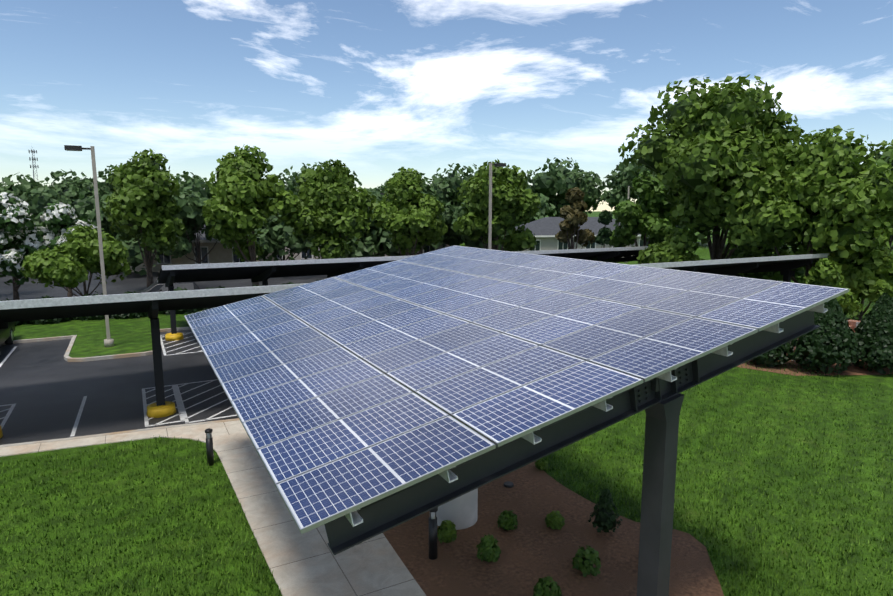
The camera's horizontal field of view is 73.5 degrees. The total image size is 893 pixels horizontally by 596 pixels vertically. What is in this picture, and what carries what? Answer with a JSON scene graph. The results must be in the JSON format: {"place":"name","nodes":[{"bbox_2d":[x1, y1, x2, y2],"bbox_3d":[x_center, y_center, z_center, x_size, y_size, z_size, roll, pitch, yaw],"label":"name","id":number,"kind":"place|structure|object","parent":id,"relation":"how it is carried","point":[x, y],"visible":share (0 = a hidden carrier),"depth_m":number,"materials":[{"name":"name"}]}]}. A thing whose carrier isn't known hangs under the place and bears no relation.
{"place":"outdoors","nodes":[
{"label":"outdoors","id":0,"kind":"place"},
{"bbox_2d":[126,282,199,293],"bbox_3d":[-19.615,-0.267,41.377,4.850,1.699,2.360,-4,10,-28],"label":"car","id":1,"kind":"object","parent":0,"point":[156,287],"depth_m":40.91,"materials":[{"name":"silver paint"}]},
{"bbox_2d":[0,270,326,444],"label":"parking lot","id":2,"kind":"structure","parent":0,"point":[45,387],"depth_m":23.09,"materials":[{"name":"grey asphalt"}]},
{"bbox_2d":[0,322,14,345],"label":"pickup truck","id":3,"kind":"object","parent":2,"relation":"on","point":[6,335],"visible":0.48,"depth_m":29.30,"materials":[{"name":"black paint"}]},
{"bbox_2d":[0,192,58,299],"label":"crape myrtle tree","id":4,"kind":"object","parent":2,"relation":"on","point":[21,232],"visible":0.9,"depth_m":40.77,"materials":[{"name":"white plant"}]},
{"bbox_2d":[15,186,72,225],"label":"tree","id":5,"kind":"object","parent":2,"relation":"on","point":[36,205],"visible":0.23,"depth_m":63.85,"materials":[{"name":"green plant"}]},
{"bbox_2d":[38,202,96,296],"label":"crape myrtle tree","id":6,"kind":"object","parent":2,"relation":"on","point":[58,219],"visible":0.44,"depth_m":41.44,"materials":[{"name":"white plant"}]},
{"bbox_2d":[20,223,131,296],"bbox_3d":[-22.923,-1.812,37.734,5.268,5.852,6.290,8,12,44],"label":"tree","id":7,"kind":"object","parent":2,"relation":"on","point":[72,259],"visible":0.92,"depth_m":36.61,"materials":[{"name":"green plant"}]},
{"bbox_2d":[2,327,190,361],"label":"island kerb","id":8,"kind":"structure","parent":2,"relation":"on","point":[67,357],"depth_m":27.66,"materials":[{"name":"concrete"}]},
{"bbox_2d":[13,310,201,357],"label":"island grass","id":9,"kind":"structure","parent":8,"relation":"on","point":[127,335],"depth_m":31.79,"materials":[{"name":"green plant"}]},
{"bbox_2d":[0,298,23,325],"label":"hedge shrub","id":10,"kind":"object","parent":9,"relation":"on","point":[18,323],"visible":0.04,"depth_m":34.03,"materials":[{"name":"green plant"}]},
{"bbox_2d":[22,295,71,324],"bbox_3d":[-23.469,0.690,35.237,2.694,1.728,2.756,-4,10,-28],"label":"hedge shrub","id":11,"kind":"object","parent":9,"relation":"on","point":[45,321],"visible":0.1,"depth_m":34.43,"materials":[{"name":"green plant"}]},
{"bbox_2d":[64,145,113,346],"bbox_3d":[-16.628,-2.284,27.919,1.300,9.400,0.440,-4,10,-28],"label":"light pole","id":12,"kind":"object","parent":9,"relation":"on","point":[108,341],"visible":0.92,"depth_m":27.91,"materials":[{"name":"grey metal"}]},
{"bbox_2d":[72,291,110,320],"bbox_3d":[-21.466,0.469,36.542,2.708,1.740,2.792,-4,10,-28],"label":"hedge shrub","id":13,"kind":"object","parent":9,"relation":"on","point":[101,317],"visible":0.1,"depth_m":35.62,"materials":[{"name":"green plant"}]},
{"bbox_2d":[109,291,147,318],"bbox_3d":[-19.477,0.401,37.055,2.760,1.755,2.787,-4,10,-28],"label":"hedge shrub","id":14,"kind":"object","parent":9,"relation":"on","point":[131,315],"visible":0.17,"depth_m":36.11,"materials":[{"name":"green plant"}]},
{"bbox_2d":[158,287,199,314],"bbox_3d":[-17.245,0.204,38.480,2.741,1.836,2.713,-4,10,-28],"label":"hedge shrub","id":15,"kind":"object","parent":9,"relation":"on","point":[187,311],"visible":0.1,"depth_m":37.75,"materials":[{"name":"green plant"}]},
{"bbox_2d":[199,285,224,310],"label":"hedge shrub","id":16,"kind":"object","parent":9,"relation":"on","point":[202,309],"visible":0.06,"depth_m":39.42,"materials":[{"name":"green plant"}]},
{"bbox_2d":[0,332,236,436],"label":"road markings","id":17,"kind":"object","parent":2,"relation":"on","point":[182,414],"visible":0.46,"depth_m":20.59,"materials":[{"name":"white paint"}]},
{"bbox_2d":[0,418,239,446],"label":"curb","id":18,"kind":"structure","parent":2,"relation":"on","point":[96,435],"depth_m":17.85,"materials":[{"name":"concrete"}]},
{"bbox_2d":[85,193,161,276],"bbox_3d":[-32.175,-6.577,61.506,9.475,8.281,7.648,5,10,30],"label":"tree","id":19,"kind":"object","parent":2,"relation":"on","point":[135,258],"visible":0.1,"depth_m":58.87,"materials":[{"name":"green plant"}]},
{"bbox_2d":[101,148,185,286],"bbox_3d":[-23.699,-5.879,46.673,5.177,11.261,8.073,-6,11,-37],"label":"tree","id":20,"kind":"object","parent":2,"relation":"on","point":[142,205],"visible":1,"depth_m":44.68,"materials":[{"name":"green plant"}]},
{"bbox_2d":[162,188,224,263],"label":"tree","id":21,"kind":"object","parent":2,"relation":"on","point":[190,214],"visible":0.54,"depth_m":58.13,"materials":[{"name":"green plant"}]},
{"bbox_2d":[122,242,273,271],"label":"building walls","id":22,"kind":"structure","parent":2,"relation":"on","point":[219,253],"depth_m":64.01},
{"bbox_2d":[115,225,214,239],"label":"building roof","id":23,"kind":"structure","parent":22,"relation":"on","point":[202,237],"depth_m":64.11,"materials":[{"name":"grey"}]},
{"bbox_2d":[156,240,245,263],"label":"building trim","id":24,"kind":"structure","parent":22,"relation":"attached to","point":[205,241],"depth_m":63.84,"materials":[{"name":"white"}]},
{"bbox_2d":[158,247,244,262],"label":"building","id":25,"kind":"structure","parent":22,"relation":"in","point":[202,250],"depth_m":63.90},
{"bbox_2d":[202,145,302,286],"bbox_3d":[-15.478,-5.760,44.818,7.947,11.563,6.763,5,10,32],"label":"tree","id":26,"kind":"object","parent":2,"relation":"on","point":[239,205],"visible":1,"depth_m":43.58,"materials":[{"name":"green plant"}]},
{"bbox_2d":[243,198,325,261],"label":"tree","id":27,"kind":"object","parent":2,"relation":"on","point":[275,235],"visible":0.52,"depth_m":56.97,"materials":[{"name":"green plant"}]},
{"bbox_2d":[283,159,376,258],"bbox_3d":[-9.081,-5.667,47.584,7.166,10.581,6.102,-1,9,-7],"label":"tree","id":28,"kind":"object","parent":2,"relation":"on","point":[334,203],"visible":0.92,"depth_m":46.02,"materials":[{"name":"green plant"}]},
{"bbox_2d":[278,244,449,260],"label":"building walls","id":29,"kind":"structure","parent":2,"relation":"on","point":[298,257],"depth_m":70.49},
{"bbox_2d":[276,246,434,257],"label":"building glass","id":30,"kind":"object","parent":29,"relation":"in","point":[310,256],"visible":0.02,"depth_m":70.19,"materials":[{"name":"black glass"}]},
{"bbox_2d":[278,244,435,258],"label":"building trim","id":31,"kind":"structure","parent":29,"relation":"attached to","point":[312,255],"depth_m":70.28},
{"bbox_2d":[339,191,402,257],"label":"tree","id":32,"kind":"object","parent":2,"relation":"on","point":[375,237],"visible":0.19,"depth_m":58.81,"materials":[{"name":"green plant"}]},
{"bbox_2d":[157,246,648,340],"bbox_3d":[0.142,-1.093,38.864,33.850,4.070,6.720,-4,10,-28],"label":"carport","id":33,"kind":"object","parent":2,"relation":"on","point":[262,271],"visible":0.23,"depth_m":32.70,"materials":[{"name":"black metal"}]},
{"bbox_2d":[370,167,447,255],"bbox_3d":[-2.899,-5.583,48.669,5.786,10.101,5.309,2,9,13],"label":"tree","id":34,"kind":"object","parent":2,"relation":"on","point":[406,214],"visible":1,"depth_m":47.43,"materials":[{"name":"green plant"}]},
{"bbox_2d":[0,253,829,437],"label":"carport","id":35,"kind":"object","parent":2,"relation":"on","point":[152,304],"visible":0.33,"depth_m":19.39,"materials":[{"name":"grey metal"}]},
{"bbox_2d":[373,196,464,256],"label":"tree","id":36,"kind":"object","parent":2,"relation":"on","point":[449,214],"visible":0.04,"depth_m":61.66,"materials":[{"name":"green plant"}]},
{"bbox_2d":[451,202,512,250],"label":"tree","id":37,"kind":"object","parent":2,"relation":"on","point":[472,243],"visible":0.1,"depth_m":61.74,"materials":[{"name":"green plant"}]},
{"bbox_2d":[488,163,505,248],"bbox_3d":[3.303,-4.161,40.363,1.300,9.700,0.440,-4,10,-28],"label":"light pole","id":38,"kind":"object","parent":2,"relation":"on","point":[490,200],"visible":0.5,"depth_m":39.76,"materials":[{"name":"grey metal"}]},
{"bbox_2d":[453,159,541,251],"bbox_3d":[3.527,-5.568,47.109,6.913,10.550,6.568,-4,10,-28],"label":"tree","id":39,"kind":"object","parent":2,"relation":"on","point":[514,201],"visible":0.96,"depth_m":45.30,"materials":[{"name":"green plant"}]},
{"bbox_2d":[555,187,594,248],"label":"tree","id":40,"kind":"object","parent":2,"relation":"on","point":[573,215],"visible":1,"depth_m":44.72,"materials":[{"name":"brown plant"}]},
{"bbox_2d":[589,210,617,262],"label":"tree","id":41,"kind":"object","parent":2,"relation":"on","point":[605,218],"visible":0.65,"depth_m":43.00,"materials":[{"name":"green plant"}]},
{"bbox_2d":[609,170,684,247],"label":"tree","id":42,"kind":"object","parent":2,"relation":"on","point":[647,210],"visible":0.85,"depth_m":49.87,"materials":[{"name":"green plant"}]},
{"bbox_2d":[637,228,704,263],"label":"tree","id":43,"kind":"object","parent":2,"relation":"on","point":[672,248],"visible":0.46,"depth_m":39.18,"materials":[{"name":"green plant"}]},
{"bbox_2d":[618,74,804,259],"bbox_3d":[18.632,-7.234,41.034,13.066,15.622,11.145,-4,10,-28],"label":"tree","id":44,"kind":"object","parent":2,"relation":"on","point":[713,153],"visible":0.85,"depth_m":38.02,"materials":[{"name":"green plant"}]},
{"bbox_2d":[0,420,425,595],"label":"sidewalk","id":45,"kind":"structure","parent":0,"point":[309,563],"depth_m":12.10,"materials":[{"name":"concrete"}]},
{"bbox_2d":[0,211,892,595],"bbox_3d":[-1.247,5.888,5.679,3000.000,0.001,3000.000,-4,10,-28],"label":"lawn","id":46,"kind":"structure","parent":0,"point":[796,391],"depth_m":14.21,"materials":[{"name":"green plant"}]},
{"bbox_2d":[0,173,60,201],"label":"tree","id":47,"kind":"object","parent":46,"relation":"on","point":[16,190],"visible":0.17,"depth_m":101.66,"materials":[{"name":"green plant"}]},
{"bbox_2d":[28,149,38,179],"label":"cell tower","id":48,"kind":"structure","parent":46,"relation":"on","point":[33,151],"depth_m":407.36,"materials":[{"name":"silver metal"}]},
{"bbox_2d":[45,169,111,219],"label":"tree","id":49,"kind":"object","parent":46,"relation":"on","point":[77,192],"visible":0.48,"depth_m":108.56,"materials":[{"name":"green plant"}]},
{"bbox_2d":[97,165,118,195],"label":"tree","id":50,"kind":"object","parent":46,"relation":"on","point":[104,177],"visible":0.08,"depth_m":116.73,"materials":[{"name":"green plant"}]},
{"bbox_2d":[169,171,211,198],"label":"tree","id":51,"kind":"object","parent":46,"relation":"on","point":[197,185],"visible":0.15,"depth_m":100.55,"materials":[{"name":"green plant"}]},
{"bbox_2d":[205,428,213,465],"bbox_3d":[-6.211,3.909,15.678,0.190,0.980,0.190,-4,10,-28],"label":"bollard light","id":52,"kind":"object","parent":46,"relation":"on","point":[209,447],"visible":1,"depth_m":15.62,"materials":[{"name":"black metal"}]},
{"bbox_2d":[269,162,361,198],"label":"tree","id":53,"kind":"object","parent":46,"relation":"on","point":[290,183],"visible":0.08,"depth_m":114.74,"materials":[{"name":"green plant"}]},
{"bbox_2d":[356,168,451,207],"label":"tree","id":54,"kind":"object","parent":46,"relation":"on","point":[426,187],"visible":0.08,"depth_m":113.41,"materials":[{"name":"green plant"}]},
{"bbox_2d":[422,163,479,206],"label":"tree","id":55,"kind":"object","parent":46,"relation":"on","point":[444,188],"visible":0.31,"depth_m":119.12,"materials":[{"name":"green plant"}]},
{"bbox_2d":[464,188,556,226],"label":"tree","id":56,"kind":"object","parent":46,"relation":"on","point":[540,214],"visible":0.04,"depth_m":101.41,"materials":[{"name":"green plant"}]},
{"bbox_2d":[383,461,723,595],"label":"mulch bed soil","id":57,"kind":"structure","parent":46,"relation":"on","point":[534,548],"depth_m":11.74,"materials":[{"name":"brown soil"}]},
{"bbox_2d":[428,507,437,559],"bbox_3d":[-0.260,4.493,11.470,0.190,1.060,0.190,-4,10,-28],"label":"bollard light","id":58,"kind":"object","parent":57,"relation":"on","point":[432,520],"visible":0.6,"depth_m":11.40,"materials":[{"name":"black metal"}]},
{"bbox_2d":[437,520,456,542],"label":"shrub","id":59,"kind":"object","parent":57,"relation":"on","point":[446,530],"visible":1,"depth_m":11.96,"materials":[{"name":"green plant"}]},
{"bbox_2d":[476,534,500,561],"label":"shrub","id":60,"kind":"object","parent":57,"relation":"on","point":[488,547],"visible":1,"depth_m":11.31,"materials":[{"name":"green plant"}]},
{"bbox_2d":[497,510,517,529],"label":"shrub","id":61,"kind":"object","parent":57,"relation":"on","point":[506,523],"visible":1,"depth_m":12.45,"materials":[{"name":"green plant"}]},
{"bbox_2d":[503,481,513,487],"bbox_3d":[1.512,4.540,14.531,0.260,0.070,0.260,-4,10,-28],"label":"rock","id":62,"kind":"object","parent":57,"relation":"on","point":[507,484],"visible":0.82,"depth_m":14.47,"materials":[{"name":"black stone"}]},
{"bbox_2d":[184,245,848,595],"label":"solar canopy","id":63,"kind":"object","parent":57,"relation":"on","point":[374,401],"visible":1,"depth_m":8.12,"materials":[{"name":"blue glass"}]},
{"bbox_2d":[535,458,547,469],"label":"shrub","id":64,"kind":"object","parent":57,"relation":"on","point":[541,464],"visible":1,"depth_m":15.35,"materials":[{"name":"green plant"}]},
{"bbox_2d":[533,576,561,595],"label":"shrub","id":65,"kind":"object","parent":57,"relation":"on","point":[542,586],"visible":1,"depth_m":10.13,"materials":[{"name":"green plant"}]},
{"bbox_2d":[545,511,564,529],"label":"shrub","id":66,"kind":"object","parent":57,"relation":"on","point":[556,519],"visible":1,"depth_m":12.48,"materials":[{"name":"green plant"}]},
{"bbox_2d":[572,545,600,576],"bbox_3d":[2.607,4.831,11.081,0.544,0.451,0.536,-4,10,-28],"label":"shrub","id":67,"kind":"object","parent":57,"relation":"on","point":[588,558],"visible":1,"depth_m":10.97,"materials":[{"name":"green plant"}]},
{"bbox_2d":[588,488,621,532],"bbox_3d":[3.277,4.385,12.350,0.702,0.952,0.656,-4,10,-28],"label":"shrub","id":68,"kind":"object","parent":57,"relation":"on","point":[605,518],"visible":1,"depth_m":12.22,"materials":[{"name":"green plant"}]},
{"bbox_2d":[522,157,606,216],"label":"tree","id":69,"kind":"object","parent":46,"relation":"on","point":[560,180],"visible":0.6,"depth_m":112.75,"materials":[{"name":"green plant"}]},
{"bbox_2d":[624,186,632,262],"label":"light pole","id":70,"kind":"object","parent":46,"relation":"on","point":[628,198],"visible":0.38,"depth_m":74.03,"materials":[{"name":"grey metal"}]},
{"bbox_2d":[600,155,669,219],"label":"tree","id":71,"kind":"object","parent":46,"relation":"on","point":[622,179],"visible":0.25,"depth_m":108.40,"materials":[{"name":"green plant"}]},
{"bbox_2d":[660,215,720,235],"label":"tree","id":72,"kind":"object","parent":46,"relation":"on","point":[686,228],"depth_m":111.88,"materials":[{"name":"green plant"}]},
{"bbox_2d":[723,240,805,283],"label":"tree","id":73,"kind":"object","parent":46,"relation":"on","point":[777,276],"visible":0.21,"depth_m":42.32,"materials":[{"name":"green plant"}]},
{"bbox_2d":[721,125,892,282],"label":"tree","id":74,"kind":"object","parent":46,"relation":"on","point":[828,192],"visible":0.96,"depth_m":33.27,"materials":[{"name":"green plant"}]},
{"bbox_2d":[803,258,862,317],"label":"tree","id":75,"kind":"object","parent":46,"relation":"on","point":[824,272],"visible":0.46,"depth_m":29.30,"materials":[{"name":"green plant"}]},
{"bbox_2d":[803,244,892,320],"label":"tree","id":76,"kind":"object","parent":46,"relation":"on","point":[872,282],"visible":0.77,"depth_m":32.67,"materials":[{"name":"green plant"}]},
{"bbox_2d":[865,139,892,250],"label":"tree","id":77,"kind":"object","parent":46,"relation":"on","point":[883,144],"visible":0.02,"depth_m":47.39,"materials":[{"name":"green plant"}]},
{"bbox_2d":[872,148,892,235],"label":"tree","id":78,"kind":"object","parent":46,"relation":"on","point":[888,152],"visible":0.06,"depth_m":41.88,"materials":[{"name":"green plant"}]},
{"bbox_2d":[0,0,892,210],"label":"sky","id":79,"kind":"structure","parent":0,"point":[379,88],"materials":[{"name":"blue"}]},
{"bbox_2d":[524,236,647,257],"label":"building walls","id":80,"kind":"structure","parent":0,"point":[548,243],"depth_m":78.23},
{"bbox_2d":[516,217,640,234],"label":"building roof","id":81,"kind":"structure","parent":80,"relation":"on","point":[546,226],"depth_m":80.75,"materials":[{"name":"grey"}]},
{"bbox_2d":[535,235,640,249],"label":"building trim","id":82,"kind":"structure","parent":80,"relation":"attached to","point":[573,236],"depth_m":77.92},
{"bbox_2d":[530,240,647,250],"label":"building glass","id":83,"kind":"object","parent":80,"relation":"in","point":[562,246],"visible":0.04,"depth_m":78.45,"materials":[{"name":"black glass"}]},
{"bbox_2d":[736,358,892,375],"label":"mulch bed soil","id":84,"kind":"structure","parent":0,"point":[852,370],"depth_m":25.07,"materials":[{"name":"brown soil"}]},
{"bbox_2d":[751,342,793,367],"bbox_3d":[13.877,1.742,25.653,2.003,2.340,1.993,-4,10,-28],"label":"holly shrub","id":85,"kind":"object","parent":84,"relation":"on","point":[781,354],"visible":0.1,"depth_m":25.08,"materials":[{"name":"green plant"}]},
{"bbox_2d":[790,320,860,360],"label":"brick garden wall","id":86,"kind":"structure","parent":84,"relation":"on","point":[853,324],"depth_m":27.98,"materials":[{"name":"brown brick"}]},
{"bbox_2d":[789,284,863,373],"bbox_3d":[15.572,1.233,24.604,2.821,3.614,2.812,-4,10,-28],"label":"holly shrub","id":87,"kind":"object","parent":84,"relation":"on","point":[827,343],"visible":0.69,"depth_m":23.98,"materials":[{"name":"green plant"}]},
{"bbox_2d":[843,307,855,319],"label":"holly shrub","id":88,"kind":"object","parent":84,"relation":"on","point":[847,314],"visible":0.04,"depth_m":29.19,"materials":[{"name":"green plant"}]},
{"bbox_2d":[851,292,892,373],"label":"holly shrub","id":89,"kind":"object","parent":84,"relation":"on","point":[873,330],"visible":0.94,"depth_m":24.21,"materials":[{"name":"green plant"}]}
]}

